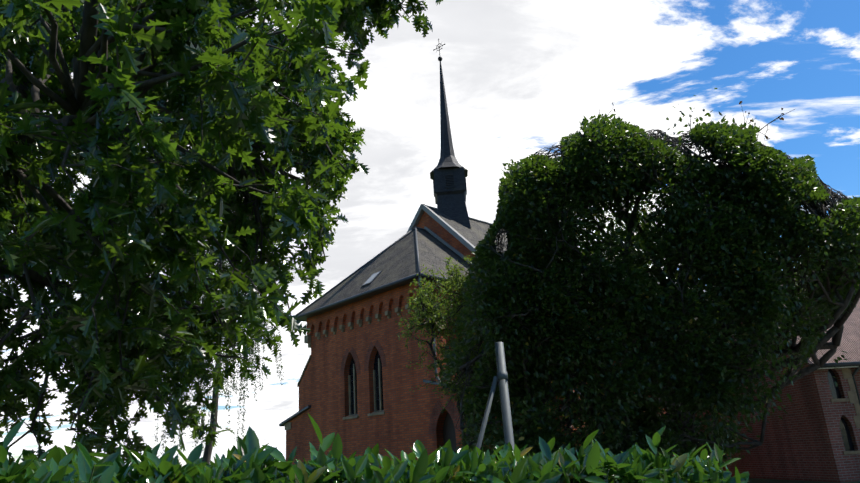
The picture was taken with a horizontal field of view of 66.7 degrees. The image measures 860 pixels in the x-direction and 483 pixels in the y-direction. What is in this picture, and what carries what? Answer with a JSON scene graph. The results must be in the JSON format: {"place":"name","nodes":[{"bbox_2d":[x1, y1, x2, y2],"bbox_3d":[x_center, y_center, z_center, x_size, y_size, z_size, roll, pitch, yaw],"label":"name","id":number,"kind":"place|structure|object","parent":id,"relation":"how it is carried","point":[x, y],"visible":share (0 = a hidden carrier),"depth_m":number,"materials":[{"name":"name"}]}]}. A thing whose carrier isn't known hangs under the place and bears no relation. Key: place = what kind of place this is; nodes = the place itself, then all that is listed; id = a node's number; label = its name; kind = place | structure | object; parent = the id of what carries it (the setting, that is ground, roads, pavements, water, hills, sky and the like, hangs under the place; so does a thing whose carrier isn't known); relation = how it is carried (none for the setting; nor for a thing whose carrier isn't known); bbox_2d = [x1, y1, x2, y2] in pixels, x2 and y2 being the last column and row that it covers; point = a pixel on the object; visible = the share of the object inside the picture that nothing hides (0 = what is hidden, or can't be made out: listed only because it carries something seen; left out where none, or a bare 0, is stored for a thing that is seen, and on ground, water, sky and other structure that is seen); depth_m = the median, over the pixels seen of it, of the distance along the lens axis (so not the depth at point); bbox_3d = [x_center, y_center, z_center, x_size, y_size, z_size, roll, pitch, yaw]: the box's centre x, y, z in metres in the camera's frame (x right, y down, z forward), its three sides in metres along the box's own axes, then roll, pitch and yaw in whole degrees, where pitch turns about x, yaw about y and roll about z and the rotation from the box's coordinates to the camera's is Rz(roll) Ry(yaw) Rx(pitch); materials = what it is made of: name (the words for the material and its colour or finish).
{"place":"outdoors","nodes":[
{"label":"outdoors","id":0,"kind":"place"},
{"bbox_2d":[0,0,859,465],"label":"sky","id":1,"kind":"structure","parent":0,"point":[520,77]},
{"bbox_2d":[285,211,686,468],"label":"chapel","id":2,"kind":"structure","parent":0,"point":[399,426],"depth_m":24.41,"materials":[{"name":"red brick"}]},
{"bbox_2d":[340,340,461,434],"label":"window arches","id":3,"kind":"structure","parent":2,"relation":"attached to","point":[435,411],"depth_m":21.57,"materials":[{"name":"red brick"}]},
{"bbox_2d":[279,273,578,446],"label":"chapel gutters","id":4,"kind":"object","parent":2,"relation":"attached to","point":[366,293],"visible":0.21,"depth_m":23.70,"materials":[{"name":"grey metal"}]},
{"bbox_2d":[407,204,474,262],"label":"chapel verges","id":5,"kind":"structure","parent":2,"relation":"attached to","point":[444,224],"depth_m":28.27,"materials":[{"name":"grey metal"}]},
{"bbox_2d":[430,60,470,228],"bbox_3d":[0.805,-4.754,31.793,1.800,9.430,1.800,-4,-18,1],"label":"steeple","id":6,"kind":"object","parent":2,"relation":"on","point":[450,203],"depth_m":30.48,"materials":[{"name":"black metal"}]},
{"bbox_2d":[433,39,444,60],"bbox_3d":[0.491,-9.691,33.417,0.232,1.585,0.781,13,-24,-41],"label":"spire cross","id":7,"kind":"object","parent":6,"relation":"attached to","point":[439,58],"visible":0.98,"depth_m":33.41,"materials":[{"name":"grey metal"}]},
{"bbox_2d":[433,174,466,196],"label":"louvers","id":8,"kind":"object","parent":6,"relation":"attached to","point":[449,181],"visible":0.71,"depth_m":30.38,"materials":[{"name":"black wood"}]},
{"bbox_2d":[296,205,614,314],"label":"roof ridge caps","id":9,"kind":"object","parent":2,"relation":"attached to","point":[417,249],"visible":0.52,"depth_m":28.32,"materials":[{"name":"grey metal"}]},
{"bbox_2d":[348,350,610,452],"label":"windows","id":10,"kind":"structure","parent":2,"relation":"attached to","point":[448,430],"depth_m":24.27,"materials":[{"name":"black glass"}]},
{"bbox_2d":[281,208,695,424],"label":"roof","id":11,"kind":"structure","parent":2,"relation":"attached to","point":[396,261],"depth_m":26.62,"materials":[{"name":"grey tile"}]},
{"bbox_2d":[361,271,381,286],"bbox_3d":[-2.280,1.461,25.644,0.636,0.622,0.570,13,-24,-41],"label":"skylight","id":12,"kind":"object","parent":11,"relation":"in","point":[372,278],"visible":1,"depth_m":25.55},
{"bbox_2d":[696,322,808,375],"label":"house gable","id":13,"kind":"structure","parent":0,"point":[787,356],"depth_m":23.48,"materials":[{"name":"red brick"}]},
{"bbox_2d":[695,364,859,482],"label":"house","id":14,"kind":"structure","parent":0,"point":[803,439],"depth_m":21.51,"materials":[{"name":"red brick"}]},
{"bbox_2d":[705,275,859,363],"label":"house roof","id":15,"kind":"structure","parent":14,"relation":"attached to","point":[850,342],"depth_m":22.10,"materials":[{"name":"red tile"}]},
{"bbox_2d":[820,361,859,403],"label":"house pipes","id":16,"kind":"object","parent":14,"relation":"attached to","point":[842,364],"visible":0.63,"depth_m":20.91,"materials":[{"name":"grey metal"}]},
{"bbox_2d":[747,478,859,482],"bbox_3d":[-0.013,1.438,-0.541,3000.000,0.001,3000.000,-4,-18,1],"label":"ground","id":17,"kind":"structure","parent":0,"point":[753,480],"depth_m":22.36,"materials":[{"name":"green plant"}]},
{"bbox_2d":[117,235,283,463],"bbox_3d":[-11.654,5.786,36.066,7.677,15.986,9.264,-4,-18,1],"label":"birch","id":18,"kind":"object","parent":17,"relation":"on","point":[207,450],"visible":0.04,"depth_m":35.39,"materials":[{"name":"green plant"}]},
{"bbox_2d":[396,255,483,444],"bbox_3d":[0.963,3.603,18.228,3.761,7.494,4.518,-4,-18,1],"label":"locust","id":19,"kind":"object","parent":17,"relation":"on","point":[435,320],"visible":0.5,"depth_m":18.05,"materials":[{"name":"green plant"}]},
{"label":"paving","id":20,"kind":"structure","parent":0,"visible":0},
{"bbox_2d":[0,0,442,474],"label":"oak","id":21,"kind":"object","parent":20,"relation":"on","point":[218,86],"visible":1,"depth_m":5.21,"materials":[{"name":"green plant"}]},
{"bbox_2d":[476,342,513,454],"bbox_3d":[0.275,2.026,5.127,0.894,2.399,0.086,-8,-19,13],"label":"fence post","id":22,"kind":"object","parent":20,"relation":"on","point":[501,377],"visible":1,"depth_m":5.26,"materials":[{"name":"grey metal"}]},
{"bbox_2d":[438,88,859,468],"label":"tree","id":23,"kind":"object","parent":20,"relation":"on","point":[727,221],"depth_m":12.27,"materials":[{"name":"green plant"}]},
{"bbox_3d":[-1.060,2.600,5.161,5.564,1.480,8.824,-4,-18,1],"label":"hedge","id":24,"kind":"object","parent":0,"visible":0},
{"bbox_2d":[0,414,749,482],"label":"hedge","id":25,"kind":"object","parent":24,"relation":"on","point":[248,459],"visible":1,"depth_m":2.89,"materials":[{"name":"green plant"}]}
]}

